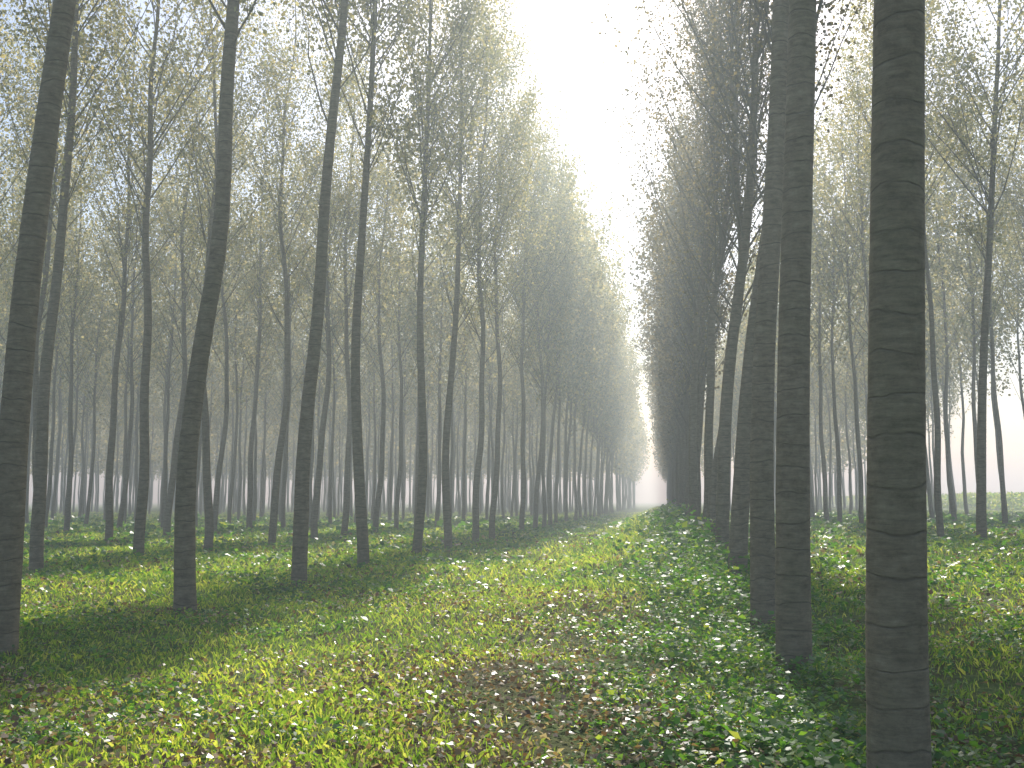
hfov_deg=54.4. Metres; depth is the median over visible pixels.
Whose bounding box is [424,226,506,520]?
poplar tree
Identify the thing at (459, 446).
poplar tree
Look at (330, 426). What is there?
poplar tree
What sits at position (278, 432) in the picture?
poplar tree
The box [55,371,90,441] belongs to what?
poplar tree
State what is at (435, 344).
poplar tree
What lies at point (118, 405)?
poplar tree
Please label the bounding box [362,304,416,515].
poplar tree
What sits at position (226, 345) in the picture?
poplar tree
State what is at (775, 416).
poplar tree
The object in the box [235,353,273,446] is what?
poplar tree
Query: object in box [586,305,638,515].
poplar tree
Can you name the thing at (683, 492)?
poplar tree
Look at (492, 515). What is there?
poplar tree
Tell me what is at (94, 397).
poplar tree
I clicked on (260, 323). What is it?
poplar tree
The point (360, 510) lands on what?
poplar tree
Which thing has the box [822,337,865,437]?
poplar tree
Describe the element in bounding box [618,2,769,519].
poplar tree
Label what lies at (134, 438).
poplar tree
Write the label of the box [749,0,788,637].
poplar tree
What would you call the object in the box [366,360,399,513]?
poplar tree
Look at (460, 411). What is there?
poplar tree
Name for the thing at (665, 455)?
poplar tree
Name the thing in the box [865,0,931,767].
poplar tree
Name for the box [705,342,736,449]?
poplar tree
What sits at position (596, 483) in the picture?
poplar tree
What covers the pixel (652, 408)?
poplar tree
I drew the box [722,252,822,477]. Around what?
poplar tree
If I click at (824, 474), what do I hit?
poplar tree
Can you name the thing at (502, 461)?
poplar tree
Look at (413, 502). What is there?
poplar tree
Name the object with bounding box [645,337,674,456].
poplar tree
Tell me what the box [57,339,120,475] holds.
poplar tree
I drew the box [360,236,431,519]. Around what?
poplar tree
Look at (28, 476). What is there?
poplar tree
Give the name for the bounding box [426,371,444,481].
poplar tree
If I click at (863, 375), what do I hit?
poplar tree
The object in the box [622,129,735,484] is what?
poplar tree
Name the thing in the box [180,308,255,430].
poplar tree
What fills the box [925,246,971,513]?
poplar tree
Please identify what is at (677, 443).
poplar tree
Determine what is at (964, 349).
poplar tree
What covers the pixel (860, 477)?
poplar tree
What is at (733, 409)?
poplar tree
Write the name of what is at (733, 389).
poplar tree
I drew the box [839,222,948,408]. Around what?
poplar tree
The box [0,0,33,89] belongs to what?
poplar tree
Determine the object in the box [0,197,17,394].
poplar tree
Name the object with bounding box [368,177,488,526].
poplar tree
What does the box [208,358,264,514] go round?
poplar tree
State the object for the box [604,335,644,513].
poplar tree
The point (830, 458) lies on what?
poplar tree
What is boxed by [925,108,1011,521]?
poplar tree
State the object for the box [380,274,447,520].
poplar tree
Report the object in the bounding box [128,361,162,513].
poplar tree
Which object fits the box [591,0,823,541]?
poplar tree
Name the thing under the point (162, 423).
poplar tree
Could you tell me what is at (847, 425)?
poplar tree
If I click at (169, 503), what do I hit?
poplar tree
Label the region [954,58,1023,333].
poplar tree
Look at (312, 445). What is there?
poplar tree
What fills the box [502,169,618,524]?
poplar tree
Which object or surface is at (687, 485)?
poplar tree
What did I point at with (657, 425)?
poplar tree
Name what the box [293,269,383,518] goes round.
poplar tree
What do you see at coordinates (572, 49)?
sky
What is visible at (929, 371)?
poplar tree
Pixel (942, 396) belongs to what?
poplar tree
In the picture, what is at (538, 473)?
poplar tree
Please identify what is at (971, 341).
poplar tree
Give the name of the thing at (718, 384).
poplar tree
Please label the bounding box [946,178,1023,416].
poplar tree
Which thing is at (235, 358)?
poplar tree
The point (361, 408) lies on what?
poplar tree
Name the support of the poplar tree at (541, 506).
on the ground at (856, 703)
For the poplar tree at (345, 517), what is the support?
on the ground at (856, 703)
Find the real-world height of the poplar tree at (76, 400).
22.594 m
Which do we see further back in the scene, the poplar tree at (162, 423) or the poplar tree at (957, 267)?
the poplar tree at (162, 423)
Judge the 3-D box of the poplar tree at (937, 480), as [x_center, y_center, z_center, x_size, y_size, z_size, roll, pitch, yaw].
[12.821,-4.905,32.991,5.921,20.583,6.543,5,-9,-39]
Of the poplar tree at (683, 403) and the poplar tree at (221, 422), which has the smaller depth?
the poplar tree at (683, 403)
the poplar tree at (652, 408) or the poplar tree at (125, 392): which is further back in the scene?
the poplar tree at (652, 408)
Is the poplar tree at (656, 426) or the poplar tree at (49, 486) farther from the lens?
the poplar tree at (656, 426)
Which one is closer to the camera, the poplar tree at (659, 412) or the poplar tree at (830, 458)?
the poplar tree at (659, 412)
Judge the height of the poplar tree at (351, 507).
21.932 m
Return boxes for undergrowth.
[0,499,1023,767]
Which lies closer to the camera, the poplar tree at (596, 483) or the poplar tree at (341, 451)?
the poplar tree at (596, 483)
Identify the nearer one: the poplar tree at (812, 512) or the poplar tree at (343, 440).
the poplar tree at (812, 512)
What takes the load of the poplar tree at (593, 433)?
on the ground at (856, 703)
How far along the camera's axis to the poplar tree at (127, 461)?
52.67 m
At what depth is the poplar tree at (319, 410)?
82.11 m
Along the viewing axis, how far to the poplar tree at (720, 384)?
110.90 m
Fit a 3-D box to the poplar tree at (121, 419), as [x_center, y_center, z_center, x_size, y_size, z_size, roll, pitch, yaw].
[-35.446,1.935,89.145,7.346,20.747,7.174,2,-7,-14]
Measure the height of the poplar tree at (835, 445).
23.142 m
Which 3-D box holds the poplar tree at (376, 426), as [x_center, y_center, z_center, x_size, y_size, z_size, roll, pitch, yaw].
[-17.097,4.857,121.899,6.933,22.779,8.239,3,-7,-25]
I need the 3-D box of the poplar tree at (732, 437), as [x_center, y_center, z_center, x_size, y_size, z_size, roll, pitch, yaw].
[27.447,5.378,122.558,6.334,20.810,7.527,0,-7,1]
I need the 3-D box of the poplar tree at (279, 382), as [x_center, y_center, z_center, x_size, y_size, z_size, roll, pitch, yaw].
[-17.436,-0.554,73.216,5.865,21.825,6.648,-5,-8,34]
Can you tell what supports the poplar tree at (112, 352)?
on the ground at (856, 703)
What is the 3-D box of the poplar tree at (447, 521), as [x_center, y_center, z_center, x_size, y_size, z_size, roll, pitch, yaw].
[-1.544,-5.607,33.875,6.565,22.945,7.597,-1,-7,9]
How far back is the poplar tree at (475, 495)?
37.87 m
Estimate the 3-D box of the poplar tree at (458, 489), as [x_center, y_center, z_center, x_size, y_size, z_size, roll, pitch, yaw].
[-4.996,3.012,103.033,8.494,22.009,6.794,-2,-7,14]
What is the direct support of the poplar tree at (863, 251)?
on the ground at (856, 703)
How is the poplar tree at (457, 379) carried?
on the ground at (856, 703)
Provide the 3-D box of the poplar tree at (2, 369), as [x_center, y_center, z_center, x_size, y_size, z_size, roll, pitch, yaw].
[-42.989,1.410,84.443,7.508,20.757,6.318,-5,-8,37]
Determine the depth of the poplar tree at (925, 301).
63.90 m
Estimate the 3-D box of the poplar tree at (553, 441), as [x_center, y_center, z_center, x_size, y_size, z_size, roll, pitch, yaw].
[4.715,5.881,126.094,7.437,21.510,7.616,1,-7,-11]
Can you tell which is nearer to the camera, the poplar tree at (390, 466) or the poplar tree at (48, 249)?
the poplar tree at (48, 249)
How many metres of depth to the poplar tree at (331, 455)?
64.39 m
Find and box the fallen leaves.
[0,526,1023,767]
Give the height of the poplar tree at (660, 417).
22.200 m
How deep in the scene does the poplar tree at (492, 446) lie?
83.05 m
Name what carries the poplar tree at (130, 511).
on the ground at (856, 703)
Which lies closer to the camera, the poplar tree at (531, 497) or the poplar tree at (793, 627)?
the poplar tree at (793, 627)
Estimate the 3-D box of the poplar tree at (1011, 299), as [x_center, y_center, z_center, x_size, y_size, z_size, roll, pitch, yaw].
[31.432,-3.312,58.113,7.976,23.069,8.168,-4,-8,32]
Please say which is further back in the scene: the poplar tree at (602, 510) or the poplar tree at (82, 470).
the poplar tree at (602, 510)
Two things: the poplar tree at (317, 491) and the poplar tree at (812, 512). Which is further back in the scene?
the poplar tree at (812, 512)
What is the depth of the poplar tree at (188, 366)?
88.55 m
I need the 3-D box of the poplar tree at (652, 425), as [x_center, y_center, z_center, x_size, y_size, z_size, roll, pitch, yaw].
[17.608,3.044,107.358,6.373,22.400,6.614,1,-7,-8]
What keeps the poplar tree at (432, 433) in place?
on the ground at (856, 703)
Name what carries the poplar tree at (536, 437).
on the ground at (856, 703)
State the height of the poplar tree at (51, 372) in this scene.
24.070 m
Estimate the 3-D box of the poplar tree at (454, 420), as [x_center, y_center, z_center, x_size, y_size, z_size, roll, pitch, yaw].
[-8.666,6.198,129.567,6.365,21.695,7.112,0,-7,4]
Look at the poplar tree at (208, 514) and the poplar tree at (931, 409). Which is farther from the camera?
the poplar tree at (931, 409)
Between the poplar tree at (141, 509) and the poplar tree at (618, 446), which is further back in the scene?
the poplar tree at (618, 446)
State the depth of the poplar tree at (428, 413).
115.64 m
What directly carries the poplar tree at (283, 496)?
on the ground at (856, 703)
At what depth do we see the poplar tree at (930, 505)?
58.65 m
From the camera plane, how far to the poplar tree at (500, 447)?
127.76 m
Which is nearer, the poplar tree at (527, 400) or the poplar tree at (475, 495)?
the poplar tree at (475, 495)
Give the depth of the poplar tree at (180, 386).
102.20 m
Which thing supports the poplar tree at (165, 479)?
on the ground at (856, 703)
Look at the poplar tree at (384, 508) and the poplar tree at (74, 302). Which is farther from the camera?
the poplar tree at (384, 508)
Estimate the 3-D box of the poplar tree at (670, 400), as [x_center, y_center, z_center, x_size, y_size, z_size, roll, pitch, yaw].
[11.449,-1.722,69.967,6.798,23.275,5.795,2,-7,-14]
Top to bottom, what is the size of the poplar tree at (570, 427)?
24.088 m
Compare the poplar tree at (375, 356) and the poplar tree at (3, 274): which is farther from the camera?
the poplar tree at (375, 356)
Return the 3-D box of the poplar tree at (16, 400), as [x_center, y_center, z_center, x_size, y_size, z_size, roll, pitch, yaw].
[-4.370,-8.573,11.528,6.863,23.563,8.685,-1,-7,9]
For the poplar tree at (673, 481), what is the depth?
95.96 m
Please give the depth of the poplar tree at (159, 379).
84.28 m
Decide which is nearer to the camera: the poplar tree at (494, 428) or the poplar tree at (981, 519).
the poplar tree at (981, 519)
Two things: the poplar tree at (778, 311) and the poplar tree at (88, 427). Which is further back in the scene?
the poplar tree at (88, 427)
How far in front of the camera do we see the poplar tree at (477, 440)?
115.30 m
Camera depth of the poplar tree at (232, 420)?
96.68 m
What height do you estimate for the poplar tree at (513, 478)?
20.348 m
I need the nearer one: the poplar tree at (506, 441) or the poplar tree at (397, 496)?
the poplar tree at (397, 496)
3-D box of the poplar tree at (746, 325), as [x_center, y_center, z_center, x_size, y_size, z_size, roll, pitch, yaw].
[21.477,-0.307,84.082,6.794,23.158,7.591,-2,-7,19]
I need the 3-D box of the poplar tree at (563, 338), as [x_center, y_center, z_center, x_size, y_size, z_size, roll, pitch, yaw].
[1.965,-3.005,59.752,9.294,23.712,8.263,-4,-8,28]
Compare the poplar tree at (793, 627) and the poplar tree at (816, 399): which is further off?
the poplar tree at (816, 399)
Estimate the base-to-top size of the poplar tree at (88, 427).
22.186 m
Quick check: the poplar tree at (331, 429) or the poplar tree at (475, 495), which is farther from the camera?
the poplar tree at (331, 429)
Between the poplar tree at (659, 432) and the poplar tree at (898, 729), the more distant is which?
the poplar tree at (659, 432)
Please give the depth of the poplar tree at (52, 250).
44.30 m
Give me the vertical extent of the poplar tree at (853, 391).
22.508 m
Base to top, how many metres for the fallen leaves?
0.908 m
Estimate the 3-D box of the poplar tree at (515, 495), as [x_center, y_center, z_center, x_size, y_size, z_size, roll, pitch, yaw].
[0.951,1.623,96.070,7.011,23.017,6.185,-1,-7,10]
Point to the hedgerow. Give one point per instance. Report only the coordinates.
(1015, 500)
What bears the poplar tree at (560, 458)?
on the ground at (856, 703)
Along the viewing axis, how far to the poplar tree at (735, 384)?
105.73 m
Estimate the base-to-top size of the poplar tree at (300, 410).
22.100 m
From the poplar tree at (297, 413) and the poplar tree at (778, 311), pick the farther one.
the poplar tree at (297, 413)
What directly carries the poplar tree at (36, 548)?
on the ground at (856, 703)
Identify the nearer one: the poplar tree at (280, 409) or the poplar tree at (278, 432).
the poplar tree at (280, 409)
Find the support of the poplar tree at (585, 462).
on the ground at (856, 703)
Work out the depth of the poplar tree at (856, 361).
72.00 m
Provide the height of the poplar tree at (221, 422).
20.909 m
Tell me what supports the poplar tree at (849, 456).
on the ground at (856, 703)
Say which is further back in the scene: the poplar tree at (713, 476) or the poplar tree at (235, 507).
the poplar tree at (235, 507)
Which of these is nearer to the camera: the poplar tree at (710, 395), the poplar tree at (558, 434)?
the poplar tree at (710, 395)
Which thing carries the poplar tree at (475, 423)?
on the ground at (856, 703)
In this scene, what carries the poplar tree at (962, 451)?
on the ground at (856, 703)
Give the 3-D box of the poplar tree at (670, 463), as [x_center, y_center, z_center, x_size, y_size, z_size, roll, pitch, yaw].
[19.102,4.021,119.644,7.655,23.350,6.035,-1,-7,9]
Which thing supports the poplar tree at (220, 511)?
on the ground at (856, 703)
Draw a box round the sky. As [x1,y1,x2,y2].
[0,0,1023,500]
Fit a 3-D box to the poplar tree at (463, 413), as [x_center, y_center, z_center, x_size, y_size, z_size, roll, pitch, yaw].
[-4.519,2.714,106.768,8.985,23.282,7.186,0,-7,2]
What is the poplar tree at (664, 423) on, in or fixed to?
on the ground at (856, 703)
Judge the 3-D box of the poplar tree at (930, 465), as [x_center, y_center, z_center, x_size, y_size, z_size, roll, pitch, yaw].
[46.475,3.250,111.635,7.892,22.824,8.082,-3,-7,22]
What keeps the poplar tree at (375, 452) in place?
on the ground at (856, 703)
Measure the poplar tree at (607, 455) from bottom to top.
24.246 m
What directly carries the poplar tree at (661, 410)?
on the ground at (856, 703)
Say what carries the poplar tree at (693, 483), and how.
on the ground at (856, 703)
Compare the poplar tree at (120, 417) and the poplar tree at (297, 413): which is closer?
the poplar tree at (297, 413)
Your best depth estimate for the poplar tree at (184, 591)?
14.98 m
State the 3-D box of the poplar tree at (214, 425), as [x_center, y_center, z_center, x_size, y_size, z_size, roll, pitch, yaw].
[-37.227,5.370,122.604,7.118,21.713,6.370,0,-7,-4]
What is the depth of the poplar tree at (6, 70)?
30.93 m
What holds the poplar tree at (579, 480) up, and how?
on the ground at (856, 703)
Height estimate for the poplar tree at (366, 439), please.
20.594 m
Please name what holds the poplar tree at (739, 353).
on the ground at (856, 703)
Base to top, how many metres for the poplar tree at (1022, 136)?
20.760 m
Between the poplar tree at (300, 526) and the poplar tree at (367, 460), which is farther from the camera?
the poplar tree at (367, 460)
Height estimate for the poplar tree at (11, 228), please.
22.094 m
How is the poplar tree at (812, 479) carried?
on the ground at (856, 703)
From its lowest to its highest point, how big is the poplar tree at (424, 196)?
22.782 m
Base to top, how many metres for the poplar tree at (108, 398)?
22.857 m
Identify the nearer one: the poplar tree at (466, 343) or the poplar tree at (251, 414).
the poplar tree at (466, 343)
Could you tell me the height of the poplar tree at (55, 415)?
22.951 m
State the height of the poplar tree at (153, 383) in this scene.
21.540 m
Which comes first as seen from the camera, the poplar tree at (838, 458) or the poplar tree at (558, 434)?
the poplar tree at (838, 458)
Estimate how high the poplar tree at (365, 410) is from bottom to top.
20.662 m
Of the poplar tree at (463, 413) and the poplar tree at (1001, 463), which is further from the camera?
the poplar tree at (463, 413)
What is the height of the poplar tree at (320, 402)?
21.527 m
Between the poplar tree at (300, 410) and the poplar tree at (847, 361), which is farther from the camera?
the poplar tree at (300, 410)
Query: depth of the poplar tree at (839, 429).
125.95 m
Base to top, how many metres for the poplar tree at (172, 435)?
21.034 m
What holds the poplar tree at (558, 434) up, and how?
on the ground at (856, 703)
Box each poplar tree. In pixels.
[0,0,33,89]
[0,0,75,656]
[0,0,97,270]
[0,0,127,484]
[0,0,176,572]
[0,36,61,292]
[0,93,107,358]
[0,139,81,407]
[0,191,109,526]
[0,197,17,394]
[0,222,11,386]
[0,231,99,522]
[0,264,84,371]
[0,301,39,401]
[1,101,125,532]
[1,327,65,418]
[3,0,300,558]
[32,360,74,432]
[39,269,94,519]
[42,222,118,519]
[42,316,94,516]
[48,328,67,441]
[48,341,85,512]
[50,338,94,515]
[51,210,153,526]
[54,275,125,517]
[55,0,214,542]
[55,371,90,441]
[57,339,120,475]
[61,306,120,515]
[63,393,109,512]
[73,196,194,522]
[76,243,155,519]
[76,299,150,431]
[82,298,155,430]
[87,140,198,527]
[96,381,128,453]
[97,379,153,508]
[99,273,178,520]
[106,307,174,486]
[106,370,156,451]
[107,201,211,522]
[108,171,232,529]
[110,354,164,514]
[112,21,258,536]
[118,347,160,513]
[127,0,306,552]
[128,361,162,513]
[140,257,197,429]
[141,176,265,528]
[149,303,188,507]
[150,335,210,514]
[150,394,177,455]
[156,315,214,430]
[159,185,302,522]
[160,280,232,402]
[161,73,285,530]
[169,225,247,410]
[173,0,287,615]
[177,336,231,514]
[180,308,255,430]
[196,257,283,518]
[198,89,336,530]
[201,372,229,507]
[206,0,361,546]
[206,345,250,514]
[207,302,257,509]
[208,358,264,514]
[208,362,243,513]
[221,319,280,515]
[224,218,300,520]
[226,363,249,512]
[229,341,276,439]
[230,280,306,516]
[231,245,320,521]
[235,134,337,527]
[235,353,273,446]
[238,326,292,515]
[242,340,282,513]
[249,304,306,513]
[249,322,300,441]
[252,19,398,541]
[253,0,405,586]
[258,42,419,535]
[263,206,368,525]
[268,361,296,483]
[270,308,338,429]
[277,254,340,420]
[277,374,322,434]
[280,395,298,512]
[283,0,459,566]
[286,221,386,523]
[289,408,316,454]
[290,357,316,437]
[291,259,351,518]
[291,318,346,501]
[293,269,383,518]
[300,385,340,455]
[310,208,407,522]
[315,376,346,449]
[317,339,362,516]
[318,99,440,531]
[318,131,456,528]
[320,336,368,515]
[330,310,392,516]
[331,242,409,519]
[331,343,380,514]
[334,383,346,512]
[334,385,370,506]
[341,292,393,515]
[342,0,524,554]
[344,366,390,486]
[350,332,414,516]
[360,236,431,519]
[361,366,396,477]
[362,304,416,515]
[366,170,471,524]
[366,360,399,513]
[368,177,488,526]
[376,332,435,515]
[378,365,414,495]
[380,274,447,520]
[384,0,553,548]
[386,342,437,513]
[388,291,462,516]
[388,392,415,450]
[389,255,448,420]
[389,373,415,511]
[393,0,576,544]
[397,365,445,445]
[402,215,500,519]
[404,306,476,517]
[406,348,455,513]
[407,24,568,539]
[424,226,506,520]
[425,319,488,507]
[426,316,486,515]
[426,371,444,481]
[430,361,462,453]
[435,327,504,515]
[441,358,467,512]
[442,370,476,511]
[453,344,503,513]
[454,343,507,470]
[460,272,525,519]
[461,91,595,529]
[463,255,520,486]
[464,359,516,513]
[469,279,537,517]
[470,139,627,526]
[471,105,608,527]
[473,381,514,495]
[484,380,519,513]
[485,350,520,512]
[492,307,537,515]
[492,402,528,512]
[493,299,543,515]
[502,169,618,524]
[503,171,629,522]
[503,354,556,509]
[504,294,546,441]
[504,351,555,515]
[505,205,633,521]
[508,221,638,513]
[508,349,552,514]
[526,388,557,513]
[530,223,642,519]
[532,357,567,513]
[532,384,568,500]
[538,402,581,512]
[546,402,582,512]
[549,364,573,512]
[554,249,633,518]
[554,283,642,517]
[563,252,643,517]
[573,287,624,516]
[576,310,640,514]
[581,322,642,513]
[582,324,648,513]
[585,310,648,514]
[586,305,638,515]
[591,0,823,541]
[599,359,645,512]
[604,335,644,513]
[605,0,768,525]
[609,346,642,512]
[615,91,761,514]
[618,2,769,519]
[620,0,833,535]
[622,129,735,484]
[623,64,763,517]
[626,240,724,506]
[628,193,727,512]
[629,117,737,427]
[630,0,872,559]
[631,244,721,442]
[634,160,735,491]
[634,277,715,441]
[635,203,718,506]
[635,290,706,505]
[637,359,675,504]
[641,350,671,452]
[642,329,676,462]
[642,363,672,503]
[644,388,672,468]
[644,393,669,468]
[645,328,675,453]
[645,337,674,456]
[645,352,672,462]
[646,353,673,463]
[646,380,669,463]
[648,356,672,464]
[648,392,670,467]
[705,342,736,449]
[705,356,734,509]
[706,0,871,588]
[713,389,735,443]
[714,330,737,442]
[715,284,775,403]
[715,317,744,416]
[715,319,740,434]
[715,321,744,439]
[715,334,775,424]
[715,355,741,437]
[715,356,736,461]
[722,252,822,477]
[724,243,776,412]
[725,176,847,377]
[727,253,817,487]
[729,273,777,391]
[740,263,837,401]
[742,237,836,393]
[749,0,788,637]
[751,128,867,520]
[752,159,869,519]
[755,133,869,522]
[775,0,815,674]
[775,374,818,443]
[777,313,836,510]
[810,281,867,510]
[810,286,867,514]
[810,304,848,442]
[810,326,844,511]
[811,42,931,344]
[811,83,927,522]
[811,357,851,507]
[812,263,867,513]
[814,358,853,510]
[815,0,995,289]
[815,0,1020,536]
[822,253,867,429]
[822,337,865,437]
[824,368,864,510]
[825,338,867,510]
[831,0,1023,540]
[834,222,927,403]
[835,321,867,427]
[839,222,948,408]
[841,181,964,348]
[842,326,867,435]
[849,319,867,397]
[856,168,969,519]
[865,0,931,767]
[925,79,1023,475]
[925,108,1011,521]
[925,207,1014,515]
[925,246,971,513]
[925,292,960,512]
[925,309,963,414]
[925,339,966,437]
[925,346,957,508]
[926,323,978,512]
[927,83,1023,524]
[932,210,1023,515]
[934,241,1022,414]
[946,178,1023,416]
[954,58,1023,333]
[974,40,1023,302]
[974,154,1023,347]
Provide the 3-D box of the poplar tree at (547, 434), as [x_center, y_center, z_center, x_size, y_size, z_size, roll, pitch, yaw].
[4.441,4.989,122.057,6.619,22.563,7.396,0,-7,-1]
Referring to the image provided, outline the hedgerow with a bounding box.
[814,491,1023,509]
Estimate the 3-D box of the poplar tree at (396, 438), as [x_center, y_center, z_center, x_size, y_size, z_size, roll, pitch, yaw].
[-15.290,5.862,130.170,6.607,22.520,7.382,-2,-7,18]
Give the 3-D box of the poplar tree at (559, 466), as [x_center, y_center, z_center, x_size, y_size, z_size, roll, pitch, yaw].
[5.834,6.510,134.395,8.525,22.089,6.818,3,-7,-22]
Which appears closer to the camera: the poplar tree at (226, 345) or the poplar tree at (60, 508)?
the poplar tree at (226, 345)
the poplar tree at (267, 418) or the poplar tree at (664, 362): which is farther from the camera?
the poplar tree at (267, 418)
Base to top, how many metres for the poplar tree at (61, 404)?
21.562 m
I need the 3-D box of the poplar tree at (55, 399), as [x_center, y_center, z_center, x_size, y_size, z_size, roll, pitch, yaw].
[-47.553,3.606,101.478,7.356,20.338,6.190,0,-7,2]
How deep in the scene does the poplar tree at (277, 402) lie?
109.74 m
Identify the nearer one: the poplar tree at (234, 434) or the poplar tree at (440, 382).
the poplar tree at (440, 382)
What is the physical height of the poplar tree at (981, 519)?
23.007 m
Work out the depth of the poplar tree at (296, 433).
136.47 m
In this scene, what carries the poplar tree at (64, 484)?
on the ground at (856, 703)
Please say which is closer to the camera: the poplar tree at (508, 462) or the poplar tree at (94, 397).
the poplar tree at (94, 397)
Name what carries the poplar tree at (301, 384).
on the ground at (856, 703)
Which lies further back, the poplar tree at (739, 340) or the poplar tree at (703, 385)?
the poplar tree at (739, 340)
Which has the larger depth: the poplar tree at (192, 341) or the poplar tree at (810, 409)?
the poplar tree at (810, 409)
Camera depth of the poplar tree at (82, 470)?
84.49 m
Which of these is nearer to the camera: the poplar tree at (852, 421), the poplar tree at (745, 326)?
the poplar tree at (745, 326)
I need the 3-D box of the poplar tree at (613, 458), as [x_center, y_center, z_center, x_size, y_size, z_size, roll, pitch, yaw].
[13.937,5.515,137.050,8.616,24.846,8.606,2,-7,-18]
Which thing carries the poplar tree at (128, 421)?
on the ground at (856, 703)
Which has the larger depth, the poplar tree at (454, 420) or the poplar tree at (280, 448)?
the poplar tree at (454, 420)
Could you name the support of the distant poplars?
on the ground at (856, 703)
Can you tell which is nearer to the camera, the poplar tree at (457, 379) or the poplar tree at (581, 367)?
the poplar tree at (581, 367)
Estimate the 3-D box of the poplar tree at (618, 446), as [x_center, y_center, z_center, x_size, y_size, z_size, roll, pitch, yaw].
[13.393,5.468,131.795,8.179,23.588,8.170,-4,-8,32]
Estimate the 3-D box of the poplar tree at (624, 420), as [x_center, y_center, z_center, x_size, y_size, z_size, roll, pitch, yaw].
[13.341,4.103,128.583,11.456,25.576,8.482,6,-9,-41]
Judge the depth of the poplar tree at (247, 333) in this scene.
69.12 m
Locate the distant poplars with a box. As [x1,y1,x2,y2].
[2,360,866,512]
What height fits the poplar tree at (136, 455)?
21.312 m
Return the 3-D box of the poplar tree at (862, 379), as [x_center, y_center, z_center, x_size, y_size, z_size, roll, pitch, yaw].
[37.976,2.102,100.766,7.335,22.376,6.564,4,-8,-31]
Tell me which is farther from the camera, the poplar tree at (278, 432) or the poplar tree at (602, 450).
the poplar tree at (278, 432)
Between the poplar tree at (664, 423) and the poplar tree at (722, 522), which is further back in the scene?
the poplar tree at (664, 423)
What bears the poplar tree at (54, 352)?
on the ground at (856, 703)
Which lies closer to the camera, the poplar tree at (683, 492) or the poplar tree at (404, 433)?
the poplar tree at (683, 492)
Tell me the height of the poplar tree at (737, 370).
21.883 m
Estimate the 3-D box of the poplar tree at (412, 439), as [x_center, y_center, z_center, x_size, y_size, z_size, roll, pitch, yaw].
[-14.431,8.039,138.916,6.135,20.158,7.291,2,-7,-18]
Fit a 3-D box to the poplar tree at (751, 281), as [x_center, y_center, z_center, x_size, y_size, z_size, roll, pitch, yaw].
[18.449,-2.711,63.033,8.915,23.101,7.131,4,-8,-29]
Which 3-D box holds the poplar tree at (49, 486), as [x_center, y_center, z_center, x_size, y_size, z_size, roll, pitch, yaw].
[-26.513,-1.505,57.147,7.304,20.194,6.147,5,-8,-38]
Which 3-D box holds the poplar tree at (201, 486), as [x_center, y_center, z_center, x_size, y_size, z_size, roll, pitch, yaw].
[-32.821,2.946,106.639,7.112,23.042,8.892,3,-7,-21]
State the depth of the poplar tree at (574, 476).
79.67 m
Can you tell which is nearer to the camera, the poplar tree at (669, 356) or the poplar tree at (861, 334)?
the poplar tree at (669, 356)
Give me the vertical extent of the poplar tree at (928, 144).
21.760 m
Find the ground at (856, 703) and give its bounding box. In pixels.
[0,501,1023,767]
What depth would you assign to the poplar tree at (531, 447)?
108.93 m
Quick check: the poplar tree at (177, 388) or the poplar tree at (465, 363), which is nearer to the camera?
the poplar tree at (465, 363)
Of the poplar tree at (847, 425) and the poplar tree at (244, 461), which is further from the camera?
the poplar tree at (847, 425)
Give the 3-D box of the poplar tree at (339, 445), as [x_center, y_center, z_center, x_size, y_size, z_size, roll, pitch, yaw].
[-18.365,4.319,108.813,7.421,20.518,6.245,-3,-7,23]
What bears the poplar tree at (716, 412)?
on the ground at (856, 703)
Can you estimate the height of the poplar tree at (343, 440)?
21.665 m
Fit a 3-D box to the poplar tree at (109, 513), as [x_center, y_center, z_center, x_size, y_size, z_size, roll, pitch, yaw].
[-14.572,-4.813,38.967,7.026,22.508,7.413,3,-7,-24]
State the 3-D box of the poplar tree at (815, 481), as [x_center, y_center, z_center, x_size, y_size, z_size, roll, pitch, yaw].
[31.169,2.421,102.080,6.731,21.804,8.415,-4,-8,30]
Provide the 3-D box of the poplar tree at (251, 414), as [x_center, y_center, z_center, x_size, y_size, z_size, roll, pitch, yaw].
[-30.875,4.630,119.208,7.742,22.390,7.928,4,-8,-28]
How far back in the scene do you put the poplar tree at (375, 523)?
48.73 m
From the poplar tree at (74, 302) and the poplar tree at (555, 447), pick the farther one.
the poplar tree at (555, 447)
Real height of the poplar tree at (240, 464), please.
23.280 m
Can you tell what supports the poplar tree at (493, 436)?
on the ground at (856, 703)
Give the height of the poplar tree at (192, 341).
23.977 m
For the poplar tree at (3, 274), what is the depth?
53.14 m
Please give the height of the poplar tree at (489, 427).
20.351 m
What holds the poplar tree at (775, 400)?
on the ground at (856, 703)
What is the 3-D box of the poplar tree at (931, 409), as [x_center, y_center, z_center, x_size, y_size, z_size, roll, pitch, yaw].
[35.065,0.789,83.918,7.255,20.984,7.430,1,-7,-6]
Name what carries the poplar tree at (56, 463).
on the ground at (856, 703)
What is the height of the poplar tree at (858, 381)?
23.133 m
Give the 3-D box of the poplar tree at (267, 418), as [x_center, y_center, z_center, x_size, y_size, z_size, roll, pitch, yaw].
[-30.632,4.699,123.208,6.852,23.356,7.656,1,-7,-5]
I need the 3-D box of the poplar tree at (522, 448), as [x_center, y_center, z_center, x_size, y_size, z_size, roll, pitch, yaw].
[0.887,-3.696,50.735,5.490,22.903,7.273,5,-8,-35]
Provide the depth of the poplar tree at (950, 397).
102.78 m
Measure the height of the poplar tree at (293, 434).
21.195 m
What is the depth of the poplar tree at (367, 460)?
94.78 m
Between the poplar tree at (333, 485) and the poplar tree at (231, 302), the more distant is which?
the poplar tree at (333, 485)

